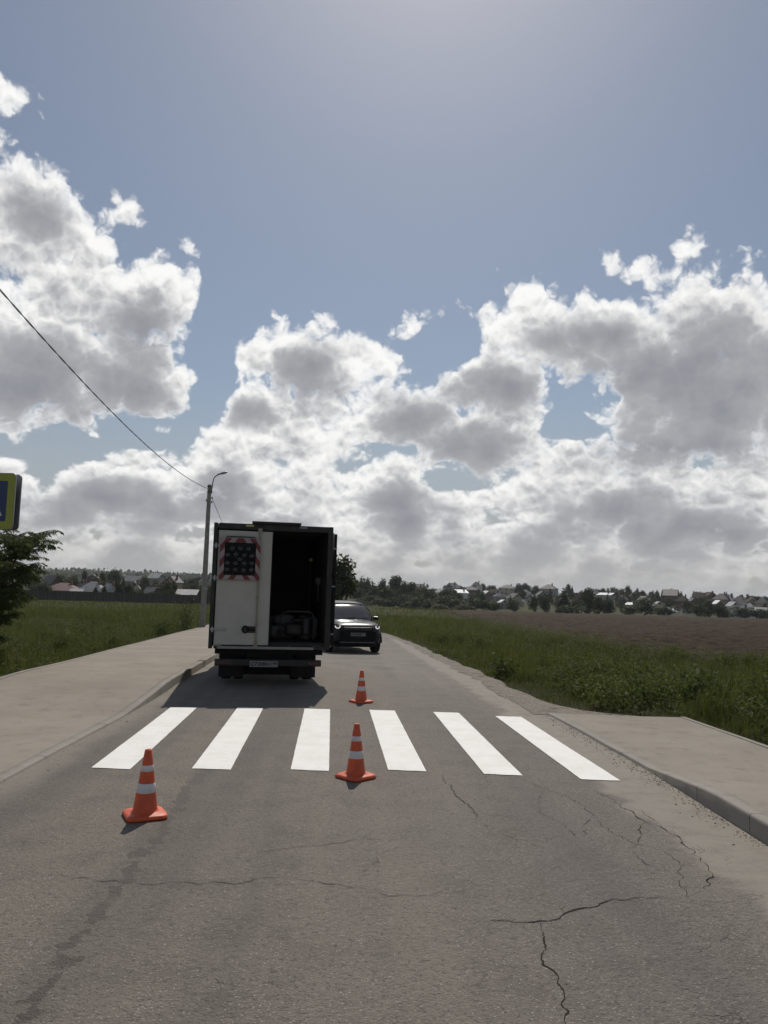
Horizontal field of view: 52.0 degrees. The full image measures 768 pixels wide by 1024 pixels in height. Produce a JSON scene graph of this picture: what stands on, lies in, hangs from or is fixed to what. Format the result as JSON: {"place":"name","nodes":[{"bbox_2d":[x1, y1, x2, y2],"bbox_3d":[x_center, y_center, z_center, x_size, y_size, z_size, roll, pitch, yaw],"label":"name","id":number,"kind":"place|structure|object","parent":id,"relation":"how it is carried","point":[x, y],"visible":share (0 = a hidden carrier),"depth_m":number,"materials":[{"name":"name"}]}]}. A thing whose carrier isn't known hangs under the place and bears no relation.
{"place":"outdoors","nodes":[
{"label":"outdoors","id":0,"kind":"place"},
{"bbox_2d":[0,625,214,772],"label":"pavement","id":1,"kind":"structure","parent":0,"point":[43,709],"depth_m":12.86,"materials":[{"name":"grey concrete"}]},
{"bbox_2d":[0,473,22,529],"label":"crossing sign","id":2,"kind":"object","parent":1,"relation":"on","point":[10,492],"visible":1,"depth_m":12.77,"materials":[{"name":"yellow metal"}]},
{"bbox_2d":[199,471,227,626],"bbox_3d":[-9.515,2.368,43.888,1.184,9.348,0.307,1,-6,10],"label":"street lamp","id":3,"kind":"object","parent":1,"relation":"on","point":[205,569],"visible":0.98,"depth_m":43.85,"materials":[{"name":"concrete"}]},
{"bbox_2d":[0,289,207,488],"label":"overhead wire","id":4,"kind":"object","parent":3,"relation":"attached to","point":[16,308],"visible":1,"depth_m":17.86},
{"bbox_2d":[0,634,767,1023],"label":"road","id":5,"kind":"structure","parent":0,"point":[160,940],"depth_m":5.08,"materials":[{"name":"grey asphalt"}]},
{"bbox_2d":[91,707,195,768],"bbox_3d":[-2.888,2.767,9.913,0.396,0.005,4.132,2,-6,-4],"label":"crossing stripe","id":6,"kind":"object","parent":5,"relation":"on","point":[128,754],"visible":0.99,"depth_m":9.32,"materials":[{"name":"paint"}]},
{"bbox_2d":[122,749,167,822],"bbox_3d":[-1.908,2.175,6.331,0.324,0.522,0.324,5,-6,-27],"label":"traffic cone","id":7,"kind":"object","parent":5,"relation":"on","point":[145,808],"visible":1,"depth_m":6.26,"materials":[{"name":"orange plastic"}]},
{"bbox_2d":[192,707,262,769],"bbox_3d":[-1.899,2.803,10.024,0.396,0.007,4.177,2,-6,-4],"label":"crossing stripe","id":8,"kind":"object","parent":5,"relation":"on","point":[223,749],"visible":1,"depth_m":9.41,"materials":[{"name":"paint"}]},
{"bbox_2d":[208,521,336,678],"bbox_3d":[-2.674,2.034,18.045,2.620,3.082,6.938,3,-6,-9],"label":"box lorry","id":9,"kind":"object","parent":5,"relation":"on","point":[262,571],"visible":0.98,"depth_m":14.80,"materials":[{"name":"metal"}]},
{"bbox_2d":[210,528,273,647],"bbox_3d":[-2.644,1.397,14.646,1.092,2.220,0.139,3,-6,-9],"label":"door","id":10,"kind":"structure","parent":9,"relation":"in","point":[243,577],"depth_m":14.65,"materials":[{"name":"metal"}]},
{"bbox_2d":[270,624,291,638],"bbox_3d":[-2.102,2.405,15.832,0.520,0.296,0.373,4,-6,-21],"label":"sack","id":11,"kind":"object","parent":9,"relation":"in","point":[274,630],"visible":0.53,"depth_m":15.66,"materials":[{"name":"grey fabric"}]},
{"bbox_2d":[273,615,293,623],"bbox_3d":[-2.043,2.180,15.966,0.419,0.204,0.320,6,-7,-38],"label":"sack","id":12,"kind":"object","parent":11,"relation":"on","point":[285,619],"visible":0.84,"depth_m":15.84,"materials":[{"name":"grey fabric"}]},
{"bbox_2d":[278,610,314,639],"bbox_3d":[-1.722,2.227,15.442,0.680,0.596,0.662,3,-6,-9],"label":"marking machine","id":13,"kind":"object","parent":9,"relation":"in","point":[305,626],"visible":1,"depth_m":15.35,"materials":[{"name":"metal"}]},
{"bbox_2d":[297,615,318,639],"bbox_3d":[-1.527,2.327,15.836,0.408,0.486,0.445,1,-6,8],"label":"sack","id":14,"kind":"object","parent":9,"relation":"in","point":[306,637],"visible":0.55,"depth_m":15.71,"materials":[{"name":"grey fabric"}]},
{"bbox_2d":[329,533,336,646],"bbox_3d":[-1.027,1.530,15.460,0.091,2.270,1.058,2,-6,-7],"label":"door","id":15,"kind":"structure","parent":9,"relation":"in","point":[334,560],"depth_m":15.04,"materials":[{"name":"metal"}]},
{"bbox_2d":[291,708,329,770],"bbox_3d":[-0.894,2.840,10.102,0.396,0.006,4.183,2,-6,-4],"label":"crossing stripe","id":16,"kind":"object","parent":5,"relation":"on","point":[312,748],"visible":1,"depth_m":9.49,"materials":[{"name":"paint"}]},
{"bbox_2d":[324,599,381,651],"bbox_3d":[-1.472,4.117,28.856,2.220,1.785,4.671,3,-6,-15],"label":"black car","id":17,"kind":"object","parent":5,"relation":"on","point":[355,625],"visible":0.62,"depth_m":26.88,"materials":[{"name":"black paint"}]},
{"bbox_2d":[335,723,376,781],"bbox_3d":[-0.275,2.369,7.826,0.324,0.522,0.324,-5,-9,45],"label":"traffic cone","id":18,"kind":"object","parent":5,"relation":"on","point":[355,771],"visible":1,"depth_m":7.76,"materials":[{"name":"orange plastic"}]},
{"bbox_2d":[349,670,372,703],"bbox_3d":[-0.373,2.893,13.077,0.324,0.522,0.324,6,-7,-40],"label":"traffic cone","id":19,"kind":"object","parent":5,"relation":"on","point":[361,697],"visible":1,"depth_m":13.01,"materials":[{"name":"orange plastic"}]},
{"bbox_2d":[40,774,750,1023],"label":"road cracks","id":20,"kind":"object","parent":5,"relation":"on","point":[513,921],"visible":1,"depth_m":4.93,"materials":[{"name":"black asphalt"}]},
{"bbox_2d":[370,710,425,770],"bbox_3d":[0.105,2.878,10.196,0.396,0.009,4.168,2,-6,-4],"label":"crossing stripe","id":21,"kind":"object","parent":5,"relation":"on","point":[398,750],"visible":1,"depth_m":9.60,"materials":[{"name":"paint"}]},
{"bbox_2d":[434,712,521,774],"bbox_3d":[1.094,2.903,10.149,0.396,0.003,4.140,2,-6,-4],"label":"crossing stripe","id":22,"kind":"object","parent":5,"relation":"on","point":[485,755],"visible":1,"depth_m":9.56,"materials":[{"name":"paint"}]},
{"bbox_2d":[496,716,618,779],"bbox_3d":[2.045,2.913,9.979,0.396,0.005,4.045,2,-6,-4],"label":"crossing stripe","id":23,"kind":"object","parent":5,"relation":"on","point":[575,763],"visible":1,"depth_m":9.40,"materials":[{"name":"paint"}]},
{"bbox_2d":[0,0,767,598],"label":"sky","id":24,"kind":"structure","parent":0,"point":[467,292],"materials":[{"name":"blue"}]},
{"bbox_2d":[1,574,767,800],"bbox_3d":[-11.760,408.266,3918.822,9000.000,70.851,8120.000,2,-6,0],"label":"ground","id":25,"kind":"structure","parent":0,"point":[551,610],"depth_m":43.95,"materials":[{"name":"green plant"}]},
{"bbox_2d":[0,530,64,654],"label":"ash maple tree","id":26,"kind":"object","parent":25,"relation":"on","point":[21,547],"visible":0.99,"depth_m":17.87,"materials":[{"name":"green plant"}]},
{"bbox_2d":[28,581,54,590],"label":"leafy tree","id":27,"kind":"object","parent":25,"relation":"on","point":[43,586],"visible":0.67,"depth_m":198.34,"materials":[{"name":"green plant"}]},
{"bbox_2d":[41,574,63,585],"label":"house","id":28,"kind":"structure","parent":25,"relation":"on","point":[51,580],"depth_m":252.32,"materials":[{"name":"brick"}]},
{"bbox_2d":[50,580,78,590],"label":"house","id":29,"kind":"structure","parent":25,"relation":"on","point":[63,587],"depth_m":201.96,"materials":[{"name":"brick"}]},
{"bbox_2d":[79,579,102,591],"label":"house","id":30,"kind":"structure","parent":25,"relation":"on","point":[90,586],"depth_m":193.46,"materials":[{"name":"brick"}]},
{"bbox_2d":[0,624,208,679],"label":"pavement edging","id":31,"kind":"object","parent":25,"relation":"on","point":[8,675],"visible":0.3,"depth_m":17.92,"materials":[{"name":"concrete"}]},
{"bbox_2d":[0,602,209,676],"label":"grass","id":32,"kind":"structure","parent":25,"relation":"on","point":[64,655],"depth_m":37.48,"materials":[{"name":"green plant"}]},
{"bbox_2d":[98,581,115,591],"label":"house","id":33,"kind":"structure","parent":25,"relation":"on","point":[109,586],"depth_m":190.96,"materials":[{"name":"brick"}]},
{"bbox_2d":[5,590,210,604],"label":"board fence","id":34,"kind":"object","parent":25,"relation":"on","point":[80,596],"visible":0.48,"depth_m":164.33,"materials":[{"name":"wood"}]},
{"bbox_2d":[7,597,209,621],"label":"meadow grass","id":35,"kind":"structure","parent":25,"relation":"on","point":[155,606],"depth_m":100.22,"materials":[{"name":"green plant"}]},
{"bbox_2d":[0,652,218,783],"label":"kerb","id":36,"kind":"structure","parent":25,"relation":"on","point":[162,687],"depth_m":11.01,"materials":[{"name":"concrete"}]},
{"bbox_2d":[112,570,121,587],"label":"leafy tree","id":37,"kind":"object","parent":25,"relation":"on","point":[116,576],"visible":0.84,"depth_m":332.74,"materials":[{"name":"green plant"}]},
{"bbox_2d":[123,581,134,592],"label":"leafy tree","id":38,"kind":"object","parent":25,"relation":"on","point":[129,588],"visible":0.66,"depth_m":193.19,"materials":[{"name":"green plant"}]},
{"bbox_2d":[121,574,142,585],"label":"house","id":39,"kind":"structure","parent":25,"relation":"on","point":[131,579],"depth_m":306.38,"materials":[{"name":"brick"}]},
{"bbox_2d":[147,572,165,585],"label":"house","id":40,"kind":"structure","parent":25,"relation":"on","point":[152,577],"depth_m":346.50,"materials":[{"name":"brick"}]},
{"bbox_2d":[147,617,174,635],"bbox_3d":[-10.317,5.336,36.581,1.391,1.159,1.451,2,-6,0],"label":"sapling","id":41,"kind":"object","parent":25,"relation":"on","point":[159,622],"visible":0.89,"depth_m":36.56,"materials":[{"name":"green plant"}]},
{"bbox_2d":[160,582,172,593],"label":"leafy tree","id":42,"kind":"object","parent":25,"relation":"on","point":[165,585],"visible":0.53,"depth_m":214.69,"materials":[{"name":"green plant"}]},
{"bbox_2d":[169,575,183,591],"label":"house","id":43,"kind":"structure","parent":25,"relation":"on","point":[178,580],"depth_m":297.58,"materials":[{"name":"brick"}]},
{"bbox_2d":[165,597,201,631],"bbox_3d":[-10.133,5.369,40.661,1.902,1.923,2.119,-2,-7,35],"label":"sapling","id":44,"kind":"object","parent":25,"relation":"on","point":[182,616],"visible":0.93,"depth_m":40.58,"materials":[{"name":"green plant"}]},
{"bbox_2d":[175,589,198,594],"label":"house","id":45,"kind":"structure","parent":25,"relation":"on","point":[186,591],"depth_m":185.50,"materials":[{"name":"white"}]},
{"bbox_2d":[1,566,574,595],"bbox_3d":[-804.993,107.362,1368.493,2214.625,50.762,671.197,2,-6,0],"label":"wood","id":46,"kind":"object","parent":25,"relation":"on","point":[73,571],"visible":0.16,"depth_m":1272.30,"materials":[{"name":"green plant"}]},
{"bbox_2d":[335,553,359,600],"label":"leafy tree","id":47,"kind":"object","parent":25,"relation":"on","point":[343,570],"visible":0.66,"depth_m":94.98,"materials":[{"name":"green plant"}]},
{"bbox_2d":[349,585,363,599],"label":"leafy tree","id":48,"kind":"object","parent":25,"relation":"on","point":[358,593],"visible":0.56,"depth_m":318.06,"materials":[{"name":"green plant"}]},
{"bbox_2d":[356,576,374,600],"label":"leafy tree","id":49,"kind":"object","parent":25,"relation":"on","point":[364,584],"visible":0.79,"depth_m":326.83,"materials":[{"name":"green plant"}]},
{"bbox_2d":[367,586,382,597],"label":"leafy tree","id":50,"kind":"object","parent":25,"relation":"on","point":[375,591],"visible":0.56,"depth_m":297.59,"materials":[{"name":"green plant"}]},
{"bbox_2d":[370,597,392,606],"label":"leafy tree","id":51,"kind":"object","parent":25,"relation":"on","point":[380,602],"visible":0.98,"depth_m":277.80,"materials":[{"name":"green plant"}]},
{"bbox_2d":[377,578,389,598],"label":"leafy tree","id":52,"kind":"object","parent":25,"relation":"on","point":[381,585],"visible":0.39,"depth_m":343.20,"materials":[{"name":"green plant"}]},
{"bbox_2d":[381,587,396,606],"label":"leafy tree","id":53,"kind":"object","parent":25,"relation":"on","point":[389,592],"visible":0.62,"depth_m":297.40,"materials":[{"name":"green plant"}]},
{"bbox_2d":[388,575,398,592],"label":"leafy tree","id":54,"kind":"object","parent":25,"relation":"on","point":[391,582],"visible":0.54,"depth_m":347.26,"materials":[{"name":"green plant"}]},
{"bbox_2d":[386,597,401,606],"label":"leafy tree","id":55,"kind":"object","parent":25,"relation":"on","point":[396,601],"visible":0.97,"depth_m":279.32,"materials":[{"name":"green plant"}]},
{"bbox_2d":[404,581,417,595],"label":"leafy tree","id":56,"kind":"object","parent":25,"relation":"on","point":[410,587],"visible":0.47,"depth_m":327.27,"materials":[{"name":"green plant"}]},
{"bbox_2d":[408,595,426,608],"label":"willow bush","id":57,"kind":"object","parent":25,"relation":"on","point":[417,601],"visible":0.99,"depth_m":266.79,"materials":[{"name":"green plant"}]},
{"bbox_2d":[420,591,436,608],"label":"leafy tree","id":58,"kind":"object","parent":25,"relation":"on","point":[429,595],"visible":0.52,"depth_m":307.59,"materials":[{"name":"green plant"}]},
{"bbox_2d":[422,597,436,609],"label":"leafy tree","id":59,"kind":"object","parent":25,"relation":"on","point":[430,603],"visible":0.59,"depth_m":289.05,"materials":[{"name":"green plant"}]},
{"bbox_2d":[435,595,455,608],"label":"willow bush","id":60,"kind":"object","parent":25,"relation":"on","point":[443,599],"visible":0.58,"depth_m":272.04,"materials":[{"name":"green plant"}]},
{"bbox_2d":[444,582,459,590],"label":"house","id":61,"kind":"structure","parent":25,"relation":"on","point":[452,586],"depth_m":471.04,"materials":[{"name":"brick"}]},
{"bbox_2d":[444,598,469,609],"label":"willow bush","id":62,"kind":"object","parent":25,"relation":"on","point":[452,604],"visible":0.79,"depth_m":267.06,"materials":[{"name":"green plant"}]},
{"bbox_2d":[455,604,474,609],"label":"willow bush","id":63,"kind":"object","parent":25,"relation":"on","point":[463,606],"visible":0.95,"depth_m":259.02,"materials":[{"name":"green plant"}]},
{"bbox_2d":[468,597,480,609],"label":"willow bush","id":64,"kind":"object","parent":25,"relation":"on","point":[473,601],"visible":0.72,"depth_m":271.78,"materials":[{"name":"green plant"}]},
{"bbox_2d":[474,600,491,610],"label":"willow bush","id":65,"kind":"object","parent":25,"relation":"on","point":[483,604],"visible":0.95,"depth_m":269.60,"materials":[{"name":"green plant"}]},
{"bbox_2d":[489,601,502,610],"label":"willow bush","id":66,"kind":"object","parent":25,"relation":"on","point":[495,606],"visible":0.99,"depth_m":267.26,"materials":[{"name":"green plant"}]},
{"bbox_2d":[493,591,505,601],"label":"house","id":67,"kind":"structure","parent":25,"relation":"on","point":[497,597],"depth_m":390.84,"materials":[{"name":"brick"}]},
{"bbox_2d":[476,651,524,680],"bbox_3d":[2.845,3.704,18.749,1.126,0.784,1.015,-2,-7,34],"label":"bush","id":68,"kind":"object","parent":25,"relation":"on","point":[500,666],"visible":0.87,"depth_m":18.66,"materials":[{"name":"green plant"}]},
{"bbox_2d":[498,584,514,595],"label":"house","id":69,"kind":"structure","parent":25,"relation":"on","point":[507,590],"depth_m":548.33,"materials":[{"name":"brick"}]},
{"bbox_2d":[506,600,519,611],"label":"willow bush","id":70,"kind":"object","parent":25,"relation":"on","point":[513,604],"visible":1,"depth_m":275.45,"materials":[{"name":"green plant"}]},
{"bbox_2d":[506,592,523,601],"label":"house","id":71,"kind":"structure","parent":25,"relation":"on","point":[516,596],"depth_m":371.47,"materials":[{"name":"brick"}]},
{"bbox_2d":[528,596,538,611],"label":"leafy tree","id":72,"kind":"object","parent":25,"relation":"on","point":[533,604],"visible":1,"depth_m":260.18,"materials":[{"name":"green plant"}]},
{"bbox_2d":[366,605,721,620],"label":"meadow grass","id":73,"kind":"structure","parent":25,"relation":"on","point":[412,610],"depth_m":130.37,"materials":[{"name":"green plant"}]},
{"bbox_2d":[540,597,548,612],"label":"leafy tree","id":74,"kind":"object","parent":25,"relation":"on","point":[544,605],"visible":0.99,"depth_m":260.03,"materials":[{"name":"green plant"}]},
{"bbox_2d":[539,583,557,595],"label":"house","id":75,"kind":"structure","parent":25,"relation":"on","point":[546,589],"depth_m":465.29,"materials":[{"name":"brick"}]},
{"bbox_2d":[554,588,570,612],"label":"spruce","id":76,"kind":"object","parent":25,"relation":"on","point":[564,600],"visible":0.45,"depth_m":265.99,"materials":[{"name":"green plant"}]},
{"bbox_2d":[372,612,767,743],"bbox_3d":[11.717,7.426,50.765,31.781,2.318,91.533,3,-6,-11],"label":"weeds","id":77,"kind":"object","parent":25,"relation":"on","point":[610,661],"visible":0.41,"depth_m":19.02,"materials":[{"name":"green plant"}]},
{"bbox_2d":[558,604,587,613],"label":"leafy tree","id":78,"kind":"object","parent":25,"relation":"on","point":[567,609],"visible":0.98,"depth_m":255.04,"materials":[{"name":"green plant"}]},
{"bbox_2d":[388,622,767,728],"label":"scrub","id":79,"kind":"object","parent":25,"relation":"on","point":[621,688],"visible":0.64,"depth_m":15.44,"materials":[{"name":"green plant"}]},
{"bbox_2d":[580,587,596,613],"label":"leafy tree","id":80,"kind":"object","parent":25,"relation":"on","point":[587,597],"visible":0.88,"depth_m":265.97,"materials":[{"name":"green plant"}]},
{"bbox_2d":[590,596,605,613],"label":"leafy tree","id":81,"kind":"object","parent":25,"relation":"on","point":[597,603],"visible":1,"depth_m":259.35,"materials":[{"name":"green plant"}]},
{"bbox_2d":[596,592,613,601],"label":"house","id":82,"kind":"structure","parent":25,"relation":"on","point":[603,596],"depth_m":455.86,"materials":[{"name":"brick"}]},
{"bbox_2d":[602,598,615,613],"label":"leafy tree","id":83,"kind":"object","parent":25,"relation":"on","point":[609,605],"visible":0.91,"depth_m":261.30,"materials":[{"name":"green plant"}]},
{"bbox_2d":[622,604,639,614],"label":"willow bush","id":84,"kind":"object","parent":25,"relation":"on","point":[631,609],"visible":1,"depth_m":271.34,"materials":[{"name":"green plant"}]},
{"bbox_2d":[632,597,656,614],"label":"willow bush","id":85,"kind":"object","parent":25,"relation":"on","point":[645,605],"visible":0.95,"depth_m":281.99,"materials":[{"name":"green plant"}]},
{"bbox_2d":[547,713,767,845],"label":"kerb","id":86,"kind":"structure","parent":25,"relation":"on","point":[745,816],"depth_m":7.11,"materials":[{"name":"concrete"}]},
{"bbox_2d":[654,606,676,615],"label":"willow bush","id":87,"kind":"object","parent":25,"relation":"on","point":[663,610],"visible":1,"depth_m":277.10,"materials":[{"name":"green plant"}]},
{"bbox_2d":[662,588,679,602],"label":"house","id":88,"kind":"structure","parent":25,"relation":"on","point":[672,593],"depth_m":465.02,"materials":[{"name":"brick"}]},
{"bbox_2d":[674,595,688,610],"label":"house","id":89,"kind":"structure","parent":25,"relation":"on","point":[680,600],"depth_m":376.68,"materials":[{"name":"brick"}]},
{"bbox_2d":[680,600,692,613],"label":"leafy tree","id":90,"kind":"object","parent":25,"relation":"on","point":[687,604],"visible":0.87,"depth_m":335.66,"materials":[{"name":"green plant"}]},
{"bbox_2d":[687,602,711,616],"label":"leafy tree","id":91,"kind":"object","parent":25,"relation":"on","point":[697,610],"visible":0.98,"depth_m":265.87,"materials":[{"name":"green plant"}]},
{"bbox_2d":[653,663,747,702],"bbox_3d":[5.745,3.230,14.474,1.695,0.913,1.310,-2,-7,30],"label":"bush","id":92,"kind":"object","parent":25,"relation":"on","point":[692,687],"visible":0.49,"depth_m":14.37,"materials":[{"name":"green plant"}]},
{"bbox_2d":[703,600,714,616],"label":"leafy tree","id":93,"kind":"object","parent":25,"relation":"on","point":[709,604],"visible":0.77,"depth_m":267.29,"materials":[{"name":"green plant"}]},
{"bbox_2d":[710,602,727,617],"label":"leafy tree","id":94,"kind":"object","parent":25,"relation":"on","point":[716,608],"visible":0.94,"depth_m":265.64,"materials":[{"name":"green plant"}]},
{"bbox_2d":[712,592,729,609],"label":"house","id":95,"kind":"structure","parent":25,"relation":"on","point":[724,598],"depth_m":386.27,"materials":[{"name":"brick"}]},
{"bbox_2d":[681,717,767,748],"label":"pavement edging","id":96,"kind":"object","parent":25,"relation":"on","point":[737,736],"visible":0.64,"depth_m":10.85,"materials":[{"name":"concrete"}]},
{"bbox_2d":[718,609,731,617],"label":"leafy tree","id":97,"kind":"object","parent":25,"relation":"on","point":[724,614],"visible":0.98,"depth_m":263.41,"materials":[{"name":"green plant"}]},
{"bbox_2d":[733,595,746,605],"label":"house","id":98,"kind":"structure","parent":25,"relation":"on","point":[741,601],"depth_m":385.67,"materials":[{"name":"brick"}]},
{"bbox_2d":[727,605,754,617],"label":"house","id":99,"kind":"structure","parent":25,"relation":"on","point":[736,607],"depth_m":296.87,"materials":[{"name":"brick"}]},
{"bbox_2d":[732,608,756,617],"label":"willow bush","id":100,"kind":"object","parent":25,"relation":"on","point":[745,612],"visible":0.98,"depth_m":287.05,"materials":[{"name":"green plant"}]},
{"bbox_2d":[750,609,767,618],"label":"willow bush","id":101,"kind":"object","parent":25,"relation":"on","point":[761,613],"visible":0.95,"depth_m":283.29,"materials":[{"name":"green plant"}]},
{"bbox_2d":[381,633,631,715],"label":"verge","id":102,"kind":"structure","parent":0,"point":[532,704],"depth_m":14.77,"materials":[{"name":"grey concrete"}]},
{"bbox_2d":[1,657,765,845],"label":"grit","id":103,"kind":"object","parent":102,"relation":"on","point":[599,754],"visible":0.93,"depth_m":8.49,"materials":[{"name":"gravel"}]},
{"bbox_2d":[442,610,767,665],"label":"ploughed field","id":104,"kind":"structure","parent":0,"point":[736,635],"depth_m":72.28,"materials":[{"name":"soil"}]},
{"bbox_2d":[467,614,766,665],"bbox_3d":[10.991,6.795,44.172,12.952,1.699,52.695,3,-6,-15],"label":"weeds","id":105,"kind":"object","parent":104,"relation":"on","point":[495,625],"visible":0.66,"depth_m":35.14,"materials":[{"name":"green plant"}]},
{"bbox_2d":[557,713,767,813],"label":"pavement","id":106,"kind":"structure","parent":0,"point":[733,765],"depth_m":9.63,"materials":[{"name":"grey concrete"}]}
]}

